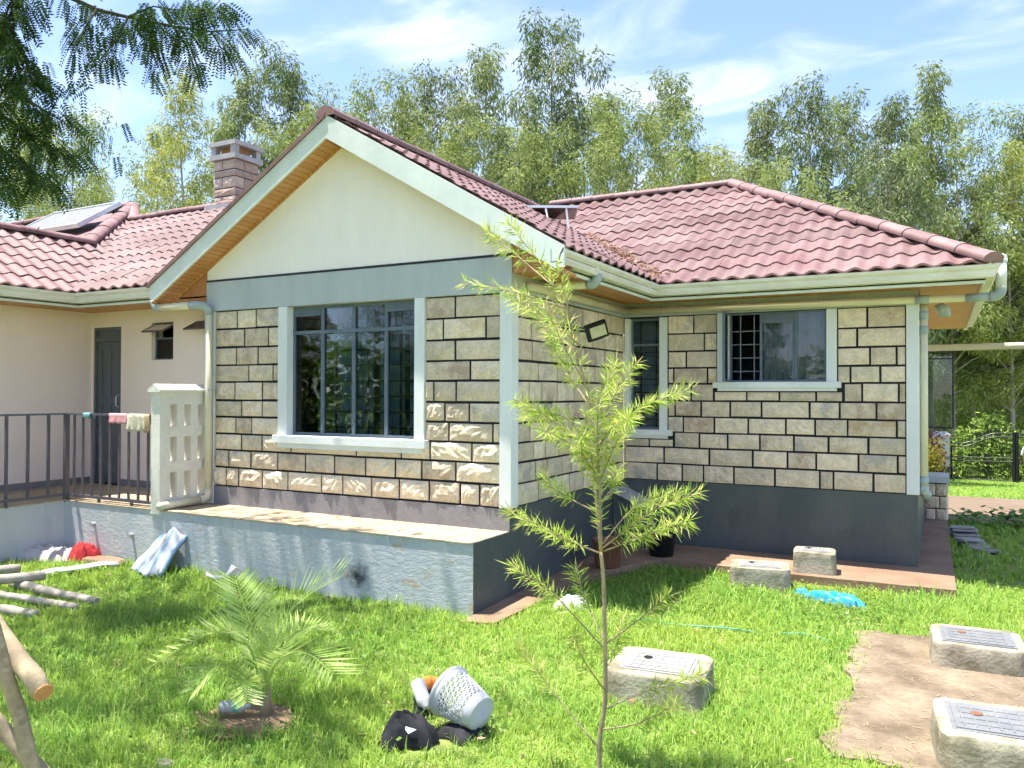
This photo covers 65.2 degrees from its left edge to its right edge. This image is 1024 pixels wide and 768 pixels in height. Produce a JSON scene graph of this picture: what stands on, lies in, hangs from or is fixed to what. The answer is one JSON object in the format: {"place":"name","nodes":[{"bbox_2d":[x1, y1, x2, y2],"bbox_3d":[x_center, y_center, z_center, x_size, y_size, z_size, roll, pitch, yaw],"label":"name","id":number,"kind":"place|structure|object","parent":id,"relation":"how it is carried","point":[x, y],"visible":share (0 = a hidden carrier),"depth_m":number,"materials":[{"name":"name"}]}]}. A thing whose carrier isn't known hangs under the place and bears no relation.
{"place":"outdoors","nodes":[
{"label":"outdoors","id":0,"kind":"place"},
{"bbox_2d":[0,410,1023,767],"bbox_3d":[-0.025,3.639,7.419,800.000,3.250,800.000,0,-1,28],"label":"ground","id":1,"kind":"structure","parent":0,"point":[586,680],"depth_m":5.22,"materials":[{"name":"plant"}]},
{"bbox_2d":[0,564,20,573],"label":"wooden pole","id":2,"kind":"object","parent":1,"relation":"on","point":[11,568],"visible":0.88,"depth_m":8.10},
{"bbox_2d":[0,604,39,617],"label":"wooden pole","id":3,"kind":"object","parent":1,"relation":"on","point":[7,609],"visible":0.83,"depth_m":6.82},
{"bbox_2d":[0,623,40,767],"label":"wooden pole","id":4,"kind":"object","parent":1,"relation":"on","point":[15,702],"visible":1,"depth_m":3.24,"materials":[{"name":"wood"}]},
{"bbox_2d":[0,614,53,701],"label":"wooden pole","id":5,"kind":"object","parent":4,"relation":"on","point":[28,671],"visible":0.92,"depth_m":3.25,"materials":[{"name":"brown wood"}]},
{"bbox_2d":[0,712,50,767],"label":"wooden pole","id":6,"kind":"object","parent":1,"relation":"on","point":[8,740],"visible":0.63,"depth_m":3.40,"materials":[{"name":"wood"}]},
{"bbox_2d":[0,590,79,610],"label":"wooden pole","id":7,"kind":"object","parent":1,"relation":"on","point":[24,598],"visible":0.82,"depth_m":7.18,"materials":[{"name":"wood"}]},
{"bbox_2d":[20,163,68,219],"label":"eucalyptus tree","id":8,"kind":"object","parent":1,"relation":"on","point":[47,202],"visible":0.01,"depth_m":32.72,"materials":[{"name":"green plant"}]},
{"bbox_2d":[18,543,71,562],"bbox_3d":[-5.326,1.932,9.194,1.279,0.172,0.420,0,-1,15],"label":"cloth","id":9,"kind":"object","parent":1,"relation":"on","point":[49,551],"visible":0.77,"depth_m":9.10,"materials":[{"name":"fabric"}]},
{"bbox_2d":[0,84,97,221],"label":"gum tree","id":10,"kind":"object","parent":1,"relation":"on","point":[21,155],"visible":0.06,"depth_m":23.88,"materials":[{"name":"green plant"}]},
{"bbox_2d":[8,581,99,604],"bbox_3d":[-4.317,1.953,7.515,1.352,0.093,0.094,0,-1,29],"label":"wooden pole","id":11,"kind":"object","parent":1,"relation":"on","point":[42,589],"visible":0.88,"depth_m":7.46,"materials":[{"name":"wood"}]},
{"bbox_2d":[0,571,45,583],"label":"wooden pole","id":12,"kind":"object","parent":11,"relation":"on","point":[21,577],"visible":1,"depth_m":7.73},
{"bbox_2d":[34,561,119,573],"bbox_3d":[-4.589,1.937,8.414,0.867,0.051,0.118,1,-1,-45],"label":"plastic strip","id":13,"kind":"object","parent":1,"relation":"on","point":[88,565],"visible":0.79,"depth_m":8.46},
{"bbox_2d":[0,96,165,220],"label":"gum tree","id":14,"kind":"object","parent":1,"relation":"on","point":[91,178],"visible":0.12,"depth_m":21.95,"materials":[{"name":"green plant"}]},
{"bbox_2d":[67,541,101,562],"bbox_3d":[-4.892,1.895,9.151,0.354,0.208,0.467,1,-1,-38],"label":"cloth","id":15,"kind":"object","parent":1,"relation":"on","point":[80,551],"visible":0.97,"depth_m":9.04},
{"bbox_2d":[77,165,117,204],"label":"wattle tree","id":16,"kind":"object","parent":1,"relation":"on","point":[111,194],"visible":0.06,"depth_m":30.13,"materials":[{"name":"green plant"}]},
{"bbox_2d":[81,555,125,567],"bbox_3d":[-4.567,1.998,8.940,0.624,0.100,0.277,0,-1,28],"label":"stepping stone","id":17,"kind":"object","parent":1,"relation":"on","point":[98,558],"visible":0.53,"depth_m":8.88,"materials":[{"name":"concrete"}]},
{"bbox_2d":[0,0,268,240],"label":"overhanging tree","id":18,"kind":"object","parent":1,"relation":"on","point":[13,55],"visible":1,"depth_m":7.03,"materials":[{"name":"green plant"}]},
{"bbox_2d":[130,527,187,577],"bbox_3d":[-3.765,1.772,8.496,0.500,0.487,0.412,0,-1,28],"label":"sack","id":19,"kind":"object","parent":1,"relation":"on","point":[163,549],"visible":0.98,"depth_m":8.44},
{"bbox_2d":[117,123,211,212],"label":"wattle tree","id":20,"kind":"object","parent":1,"relation":"on","point":[144,197],"visible":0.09,"depth_m":25.85,"materials":[{"name":"green plant"}]},
{"bbox_2d":[126,66,214,213],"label":"wattle tree","id":21,"kind":"object","parent":1,"relation":"on","point":[179,136],"visible":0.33,"depth_m":22.86,"materials":[{"name":"green plant"}]},
{"bbox_2d":[184,126,220,203],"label":"wattle tree","id":22,"kind":"object","parent":1,"relation":"on","point":[207,168],"visible":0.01,"depth_m":33.83,"materials":[{"name":"green plant"}]},
{"bbox_2d":[177,63,288,207],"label":"eucalyptus tree","id":23,"kind":"object","parent":1,"relation":"on","point":[238,101],"visible":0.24,"depth_m":29.79,"materials":[{"name":"green plant"}]},
{"bbox_2d":[197,702,301,743],"bbox_3d":[-1.552,1.986,4.689,0.607,0.048,0.532,0,-1,28],"label":"soil patch","id":24,"kind":"object","parent":1,"relation":"on","point":[248,719],"visible":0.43,"depth_m":4.65,"materials":[{"name":"soil"}]},
{"bbox_2d":[219,700,251,712],"bbox_3d":[-1.631,1.903,4.719,0.181,0.073,0.070,0,-1,0],"label":"drink bottle","id":25,"kind":"object","parent":24,"relation":"on","point":[225,705],"visible":0.86,"depth_m":4.69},
{"bbox_2d":[143,555,360,716],"bbox_3d":[-1.428,1.550,4.744,1.368,0.961,1.005,0,-1,12],"label":"palm","id":26,"kind":"object","parent":1,"relation":"on","point":[263,666],"visible":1,"depth_m":4.75,"materials":[{"name":"plant"}]},
{"bbox_2d":[0,476,509,617],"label":"veranda","id":27,"kind":"object","parent":1,"relation":"on","point":[460,568],"visible":0.69,"depth_m":7.93,"materials":[{"name":"grey paint"}]},
{"bbox_2d":[0,413,150,508],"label":"railing","id":28,"kind":"object","parent":27,"relation":"on","point":[65,494],"visible":0.99,"depth_m":9.24,"materials":[{"name":"grey metal"}]},
{"bbox_2d":[109,413,127,423],"bbox_3d":[-4.466,0.395,9.113,0.330,0.121,0.084,0,-1,28],"label":"cloth","id":29,"kind":"object","parent":28,"relation":"on","point":[119,418],"visible":0.9,"depth_m":9.08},
{"bbox_2d":[125,414,150,431],"bbox_3d":[-4.186,0.434,8.955,0.312,0.200,0.103,0,-1,28],"label":"cloth","id":30,"kind":"object","parent":28,"relation":"hanging from","point":[135,422],"visible":0.86,"depth_m":8.93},
{"bbox_2d":[147,384,206,514],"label":"screen wall","id":31,"kind":"structure","parent":27,"relation":"on","point":[177,441],"depth_m":8.96,"materials":[{"name":"paint"}]},
{"bbox_2d":[221,39,328,175],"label":"eucalyptus tree","id":32,"kind":"object","parent":1,"relation":"on","point":[288,92],"visible":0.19,"depth_m":30.53,"materials":[{"name":"green plant"}]},
{"bbox_2d":[247,99,344,170],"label":"gum tree","id":33,"kind":"object","parent":1,"relation":"on","point":[280,135],"visible":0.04,"depth_m":27.86,"materials":[{"name":"green plant"}]},
{"bbox_2d":[279,62,457,157],"bbox_3d":[-5.468,-3.999,30.224,6.514,16.062,6.534,1,-1,-41],"label":"gum tree","id":34,"kind":"object","parent":1,"relation":"on","point":[368,106],"visible":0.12,"depth_m":29.63,"materials":[{"name":"green plant"}]},
{"bbox_2d":[1,560,759,767],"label":"broad weeds","id":35,"kind":"object","parent":1,"relation":"on","point":[637,760],"visible":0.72,"depth_m":5.11,"materials":[{"name":"plant"}]},
{"bbox_2d":[378,709,438,751],"bbox_3d":[-0.579,1.888,4.404,0.330,0.163,0.307,0,-1,28],"label":"cloth","id":36,"kind":"object","parent":1,"relation":"on","point":[418,730],"visible":1,"depth_m":4.35,"materials":[{"name":"black fabric"}]},
{"bbox_2d":[386,92,432,151],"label":"eucalyptus tree","id":37,"kind":"object","parent":1,"relation":"on","point":[407,128],"visible":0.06,"depth_m":32.99,"materials":[{"name":"green plant"}]},
{"bbox_2d":[411,688,447,715],"bbox_3d":[-0.522,1.899,4.841,0.230,0.131,0.193,0,-1,28],"label":"cloth","id":38,"kind":"object","parent":1,"relation":"on","point":[418,710],"visible":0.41,"depth_m":4.76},
{"bbox_2d":[411,678,429,709],"bbox_3d":[-0.545,1.864,4.817,0.090,0.158,0.182,1,-1,-29],"label":"bottle","id":39,"kind":"object","parent":38,"relation":"on","point":[420,690],"visible":0.93,"depth_m":4.79,"materials":[{"name":"white plastic"}]},
{"bbox_2d":[423,674,437,689],"bbox_3d":[-0.496,1.858,4.969,0.160,0.096,0.128,0,-1,28],"label":"rag","id":40,"kind":"object","parent":1,"relation":"on","point":[430,680],"visible":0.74,"depth_m":4.94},
{"bbox_2d":[387,59,491,178],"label":"eucalyptus tree","id":41,"kind":"object","parent":1,"relation":"on","point":[424,96],"visible":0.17,"depth_m":32.06,"materials":[{"name":"green plant"}]},
{"bbox_2d":[437,723,489,744],"bbox_3d":[-0.279,1.949,4.492,0.315,0.064,0.210,0,-1,0],"label":"cloth","id":42,"kind":"object","parent":1,"relation":"on","point":[462,733],"visible":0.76,"depth_m":4.47,"materials":[{"name":"fabric"}]},
{"bbox_2d":[429,666,493,729],"bbox_3d":[-0.267,1.798,4.617,0.343,0.308,0.303,0,-1,28],"label":"waste basket","id":43,"kind":"object","parent":42,"relation":"on","point":[475,712],"visible":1,"depth_m":4.53,"materials":[{"name":"white plastic"}]},
{"bbox_2d":[404,110,531,198],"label":"gum tree","id":44,"kind":"object","parent":1,"relation":"on","point":[451,150],"visible":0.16,"depth_m":25.69,"materials":[{"name":"green plant"}]},
{"bbox_2d":[440,42,528,193],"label":"eucalyptus tree","id":45,"kind":"object","parent":1,"relation":"on","point":[483,85],"visible":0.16,"depth_m":30.02,"materials":[{"name":"green plant"}]},
{"bbox_2d":[486,124,520,180],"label":"eucalyptus tree","id":46,"kind":"object","parent":1,"relation":"on","point":[510,134],"visible":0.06,"depth_m":38.08,"materials":[{"name":"green plant"}]},
{"bbox_2d":[90,566,924,764],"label":"fallen leaves","id":47,"kind":"object","parent":1,"relation":"on","point":[509,713],"visible":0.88,"depth_m":5.16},
{"bbox_2d":[0,106,1023,595],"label":"house","id":48,"kind":"structure","parent":1,"relation":"on","point":[316,326],"depth_m":8.93,"materials":[{"name":"stone"}]},
{"bbox_2d":[27,201,121,230],"bbox_3d":[-8.153,-3.006,14.617,1.970,0.624,0.863,0,-1,28],"label":"solar panel","id":49,"kind":"object","parent":48,"relation":"on","point":[70,219],"visible":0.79,"depth_m":14.47,"materials":[{"name":"glass"}]},
{"bbox_2d":[97,342,119,483],"bbox_3d":[-5.659,0.399,11.233,0.516,1.979,0.090,0,-1,28],"label":"door","id":50,"kind":"structure","parent":48,"relation":"in","point":[108,352],"depth_m":11.25,"materials":[{"name":"metal"}]},
{"bbox_2d":[141,322,172,359],"bbox_3d":[-4.674,-0.574,10.652,0.430,0.500,0.291,0,-1,28],"label":"window","id":51,"kind":"structure","parent":48,"relation":"in","point":[164,346],"depth_m":10.74,"materials":[{"name":"glass"}]},
{"bbox_2d":[272,298,428,453],"bbox_3d":[-1.658,-0.093,8.470,2.023,1.573,0.361,0,-1,28],"label":"window","id":52,"kind":"structure","parent":48,"relation":"in","point":[303,332],"depth_m":8.60,"materials":[{"name":"white metal"}]},
{"bbox_2d":[526,205,577,227],"bbox_3d":[0.481,-2.229,11.095,0.840,0.402,0.596,0,-1,0],"label":"solar panel","id":53,"kind":"object","parent":48,"relation":"on","point":[562,212],"visible":0.56,"depth_m":10.97,"materials":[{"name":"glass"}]},
{"bbox_2d":[560,319,608,342],"bbox_3d":[0.768,-0.572,8.564,0.572,0.253,0.221,0,-1,-13],"label":"floodlight","id":54,"kind":"object","parent":48,"relation":"attached to","point":[596,331],"visible":0.91,"depth_m":8.54,"materials":[{"name":"black metal"}]},
{"bbox_2d":[583,232,676,277],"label":"dry leaves","id":55,"kind":"object","parent":48,"relation":"on","point":[624,257],"visible":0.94,"depth_m":10.19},
{"bbox_2d":[625,317,672,438],"bbox_3d":[1.745,-0.124,10.062,0.622,1.597,0.300,0,-1,28],"label":"window","id":56,"kind":"structure","parent":48,"relation":"in","point":[651,334],"depth_m":10.14,"materials":[{"name":"glass"}]},
{"bbox_2d":[713,308,840,390],"bbox_3d":[3.099,-0.408,9.288,1.503,1.169,0.456,0,-1,18],"label":"window","id":57,"kind":"structure","parent":48,"relation":"in","point":[800,347],"depth_m":9.32,"materials":[{"name":"glass"}]},
{"bbox_2d":[472,115,608,204],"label":"gum tree","id":58,"kind":"object","parent":1,"relation":"on","point":[528,139],"visible":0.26,"depth_m":24.20,"materials":[{"name":"green plant"}]},
{"bbox_2d":[492,6,615,204],"bbox_3d":[1.144,-4.416,27.311,5.529,17.098,4.913,1,-1,-31],"label":"eucalyptus tree","id":59,"kind":"object","parent":1,"relation":"on","point":[537,59],"visible":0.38,"depth_m":26.63,"materials":[{"name":"green plant"}]},
{"bbox_2d":[552,594,587,611],"bbox_3d":[0.542,1.943,7.154,0.316,0.138,0.279,0,-1,28],"label":"plastic bag","id":60,"kind":"object","parent":1,"relation":"on","point":[567,600],"visible":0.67,"depth_m":7.10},
{"bbox_2d":[452,211,713,767],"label":"sapling","id":61,"kind":"object","parent":1,"relation":"on","point":[622,423],"visible":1,"depth_m":3.96,"materials":[{"name":"green plant"}]},
{"bbox_2d":[520,96,650,198],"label":"gum tree","id":62,"kind":"object","parent":1,"relation":"on","point":[589,128],"visible":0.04,"depth_m":30.07,"materials":[{"name":"green plant"}]},
{"bbox_2d":[583,88,643,194],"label":"eucalyptus tree","id":63,"kind":"object","parent":1,"relation":"on","point":[608,109],"visible":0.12,"depth_m":32.75,"materials":[{"name":"green plant"}]},
{"bbox_2d":[561,82,736,336],"bbox_3d":[4.402,-2.930,26.051,5.571,13.694,5.554,0,-1,10],"label":"gum tree","id":64,"kind":"object","parent":1,"relation":"on","point":[620,162],"visible":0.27,"depth_m":25.84,"materials":[{"name":"green plant"}]},
{"bbox_2d":[607,646,714,719],"bbox_3d":[0.954,1.934,5.141,0.644,0.316,0.585,0,-1,22],"label":"inspection chamber","id":65,"kind":"object","parent":1,"relation":"on","point":[632,671],"visible":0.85,"depth_m":4.97,"materials":[{"name":"concrete"}]},
{"bbox_2d":[621,66,711,190],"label":"eucalyptus tree","id":66,"kind":"object","parent":1,"relation":"on","point":[674,104],"visible":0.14,"depth_m":33.83,"materials":[{"name":"green plant"}]},
{"bbox_2d":[667,136,713,185],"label":"eucalyptus tree","id":67,"kind":"object","parent":1,"relation":"on","point":[689,145],"visible":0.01,"depth_m":35.59,"materials":[{"name":"green plant"}]},
{"bbox_2d":[460,518,956,627],"bbox_3d":[3.019,2.150,9.219,3.655,0.385,7.780,0,-1,28],"label":"concrete apron","id":68,"kind":"object","parent":1,"relation":"on","point":[935,565],"visible":0.44,"depth_m":8.41,"materials":[{"name":"concrete"}]},
{"bbox_2d":[592,536,622,568],"bbox_3d":[1.020,1.796,8.527,0.336,0.295,0.336,0,-1,28],"label":"plant pot","id":69,"kind":"object","parent":68,"relation":"on","point":[612,558],"visible":0.73,"depth_m":8.41,"materials":[{"name":"wood"}]},
{"bbox_2d":[646,529,675,557],"bbox_3d":[1.704,1.817,9.124,0.344,0.270,0.344,0,-1,28],"label":"bucket","id":70,"kind":"object","parent":68,"relation":"on","point":[664,548],"visible":0.72,"depth_m":9.00,"materials":[{"name":"black plastic"}]},
{"bbox_2d":[793,546,836,575],"bbox_3d":[3.157,1.880,8.337,0.447,0.336,0.367,0,-1,22],"label":"inspection chamber","id":71,"kind":"object","parent":68,"relation":"on","point":[815,560],"visible":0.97,"depth_m":8.20,"materials":[{"name":"concrete"}]},
{"bbox_2d":[682,137,747,184],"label":"wattle tree","id":72,"kind":"object","parent":1,"relation":"on","point":[723,153],"visible":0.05,"depth_m":26.95,"materials":[{"name":"green plant"}]},
{"bbox_2d":[623,618,825,640],"bbox_3d":[1.700,1.991,6.515,1.716,0.047,0.089,0,-1,19],"label":"hose","id":73,"kind":"object","parent":1,"relation":"on","point":[725,628],"visible":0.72,"depth_m":6.48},
{"bbox_2d":[698,153,786,188],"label":"gum tree","id":74,"kind":"object","parent":1,"relation":"on","point":[743,162],"visible":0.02,"depth_m":32.18,"materials":[{"name":"green plant"}]},
{"bbox_2d":[729,559,790,592],"bbox_3d":[2.495,1.965,8.059,0.605,0.326,0.465,0,-1,16],"label":"inspection chamber","id":75,"kind":"object","parent":1,"relation":"on","point":[773,574],"visible":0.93,"depth_m":7.88,"materials":[{"name":"concrete"}]},
{"bbox_2d":[738,92,790,190],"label":"eucalyptus tree","id":76,"kind":"object","parent":1,"relation":"on","point":[755,149],"visible":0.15,"depth_m":28.79,"materials":[{"name":"green plant"}]},
{"bbox_2d":[584,564,975,637],"bbox_3d":[2.354,1.973,7.378,3.598,0.076,2.144,0,-1,21],"label":"clover","id":77,"kind":"object","parent":1,"relation":"on","point":[812,611],"visible":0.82,"depth_m":7.52,"materials":[{"name":"plant"}]},
{"bbox_2d":[746,148,859,211],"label":"gum tree","id":78,"kind":"object","parent":1,"relation":"on","point":[765,178],"visible":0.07,"depth_m":23.76,"materials":[{"name":"green plant"}]},
{"bbox_2d":[759,69,895,219],"bbox_3d":[9.928,-3.121,26.771,4.244,14.769,4.776,1,-1,-30],"label":"eucalyptus tree","id":79,"kind":"object","parent":1,"relation":"on","point":[811,104],"visible":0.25,"depth_m":26.52,"materials":[{"name":"green plant"}]},
{"bbox_2d":[799,590,867,608],"bbox_3d":[2.961,1.965,7.385,0.637,0.114,0.153,0,-1,38],"label":"plastic sheet","id":80,"kind":"object","parent":1,"relation":"on","point":[841,597],"visible":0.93,"depth_m":7.33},
{"bbox_2d":[815,81,900,224],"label":"eucalyptus tree","id":81,"kind":"object","parent":1,"relation":"on","point":[839,123],"visible":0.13,"depth_m":31.86,"materials":[{"name":"green plant"}]},
{"bbox_2d":[833,90,951,344],"bbox_3d":[13.025,-2.960,27.968,4.480,14.812,4.456,0,-1,-28],"label":"eucalyptus tree","id":82,"kind":"object","parent":1,"relation":"on","point":[888,128],"visible":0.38,"depth_m":27.71,"materials":[{"name":"green plant"}]},
{"bbox_2d":[820,630,1023,767],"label":"bare earth","id":83,"kind":"structure","parent":1,"relation":"on","point":[874,713],"depth_m":5.12,"materials":[{"name":"soil"}]},
{"bbox_2d":[822,631,1023,762],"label":"dry straw","id":84,"kind":"object","parent":83,"relation":"on","point":[906,697],"visible":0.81,"depth_m":5.10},
{"bbox_2d":[928,623,1023,676],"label":"inspection chamber","id":85,"kind":"object","parent":83,"relation":"on","point":[991,651],"visible":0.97,"depth_m":5.62,"materials":[{"name":"concrete"}]},
{"bbox_2d":[930,697,1023,767],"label":"inspection chamber","id":86,"kind":"object","parent":83,"relation":"on","point":[967,734],"visible":0.98,"depth_m":4.13,"materials":[{"name":"concrete"}]},
{"bbox_2d":[869,162,975,409],"bbox_3d":[18.517,-2.841,38.042,6.712,16.500,6.692,0,-1,19],"label":"gum tree","id":87,"kind":"object","parent":1,"relation":"on","point":[944,201],"visible":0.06,"depth_m":36.25,"materials":[{"name":"green plant"}]},
{"bbox_2d":[892,59,979,440],"bbox_3d":[19.132,-4.600,37.323,5.256,20.547,6.222,0,-1,31],"label":"eucalyptus tree","id":88,"kind":"object","parent":1,"relation":"on","point":[948,227],"visible":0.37,"depth_m":36.78,"materials":[{"name":"green plant"}]},
{"bbox_2d":[926,472,948,519],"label":"pier","id":89,"kind":"structure","parent":1,"relation":"on","point":[937,504],"depth_m":11.79,"materials":[{"name":"stone"}]},
{"bbox_2d":[928,435,951,472],"bbox_3d":[15.593,2.650,29.916,1.506,2.148,1.593,0,-1,28],"label":"croton shrub","id":90,"kind":"object","parent":1,"relation":"on","point":[933,459],"visible":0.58,"depth_m":29.70,"materials":[{"name":"yellow plant"}]},
{"bbox_2d":[928,414,954,478],"bbox_3d":[16.309,2.439,31.149,1.671,2.781,1.782,0,-1,28],"label":"red shrub","id":91,"kind":"object","parent":1,"relation":"on","point":[938,446],"visible":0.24,"depth_m":30.98,"materials":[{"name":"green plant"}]},
{"bbox_2d":[932,431,950,476],"bbox_3d":[17.174,2.984,32.016,0.680,2.160,0.680,0,-1,28],"label":"gate post","id":92,"kind":"object","parent":1,"relation":"on","point":[947,446],"visible":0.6,"depth_m":31.67,"materials":[{"name":"paint"}]},
{"bbox_2d":[950,428,1023,482],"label":"gate","id":93,"kind":"structure","parent":92,"relation":"attached to","point":[1015,458],"depth_m":31.12,"materials":[{"name":"black metal"}]},
{"bbox_2d":[879,98,1023,477],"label":"gum tree","id":94,"kind":"object","parent":1,"relation":"on","point":[972,147],"visible":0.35,"depth_m":35.42,"materials":[{"name":"green plant"}]},
{"bbox_2d":[928,309,1019,432],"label":"gum tree","id":95,"kind":"object","parent":1,"relation":"on","point":[944,412],"visible":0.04,"depth_m":39.62,"materials":[{"name":"green plant"}]},
{"bbox_2d":[928,397,1023,480],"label":"undergrowth","id":96,"kind":"object","parent":1,"relation":"on","point":[1004,425],"visible":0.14,"depth_m":34.80,"materials":[{"name":"green plant"}]},
{"bbox_2d":[947,238,1011,477],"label":"eucalyptus tree","id":97,"kind":"object","parent":1,"relation":"on","point":[984,369],"visible":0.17,"depth_m":36.52,"materials":[{"name":"green plant"}]},
{"bbox_2d":[940,164,1023,477],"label":"eucalyptus tree","id":98,"kind":"object","parent":1,"relation":"on","point":[966,211],"visible":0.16,"depth_m":37.24,"materials":[{"name":"green plant"}]},
{"bbox_2d":[943,285,1023,477],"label":"eucalyptus tree","id":99,"kind":"object","parent":1,"relation":"on","point":[1001,380],"visible":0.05,"depth_m":38.38,"materials":[{"name":"green plant"}]},
{"bbox_2d":[947,505,1023,533],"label":"bank weeds","id":100,"kind":"object","parent":1,"relation":"on","point":[976,516],"visible":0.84,"depth_m":11.87,"materials":[{"name":"plant"}]},
{"bbox_2d":[955,132,1023,475],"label":"wattle tree","id":101,"kind":"object","parent":1,"relation":"on","point":[1011,390],"visible":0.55,"depth_m":35.77,"materials":[{"name":"green plant"}]},
{"bbox_2d":[967,263,1023,430],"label":"gum tree","id":102,"kind":"object","parent":1,"relation":"on","point":[1021,405],"visible":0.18,"depth_m":37.51,"materials":[{"name":"green plant"}]},
{"bbox_2d":[974,104,1023,364],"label":"eucalyptus tree","id":103,"kind":"object","parent":1,"relation":"on","point":[1019,134],"visible":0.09,"depth_m":38.43,"materials":[{"name":"green plant"}]},
{"bbox_2d":[0,0,1023,403],"label":"sky","id":104,"kind":"structure","parent":0,"point":[735,54],"materials":[{"name":"blue"}]},
{"bbox_2d":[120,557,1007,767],"bbox_3d":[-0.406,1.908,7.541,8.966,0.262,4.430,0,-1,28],"label":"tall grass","id":105,"kind":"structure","parent":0,"point":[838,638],"depth_m":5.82,"materials":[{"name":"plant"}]},
{"bbox_2d":[947,478,1023,599],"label":"grass","id":106,"kind":"structure","parent":0,"point":[987,489],"depth_m":10.05,"materials":[{"name":"plant"}]},
{"bbox_2d":[947,495,1023,524],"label":"driveway","id":107,"kind":"structure","parent":0,"point":[973,504],"depth_m":16.61,"materials":[{"name":"concrete"}]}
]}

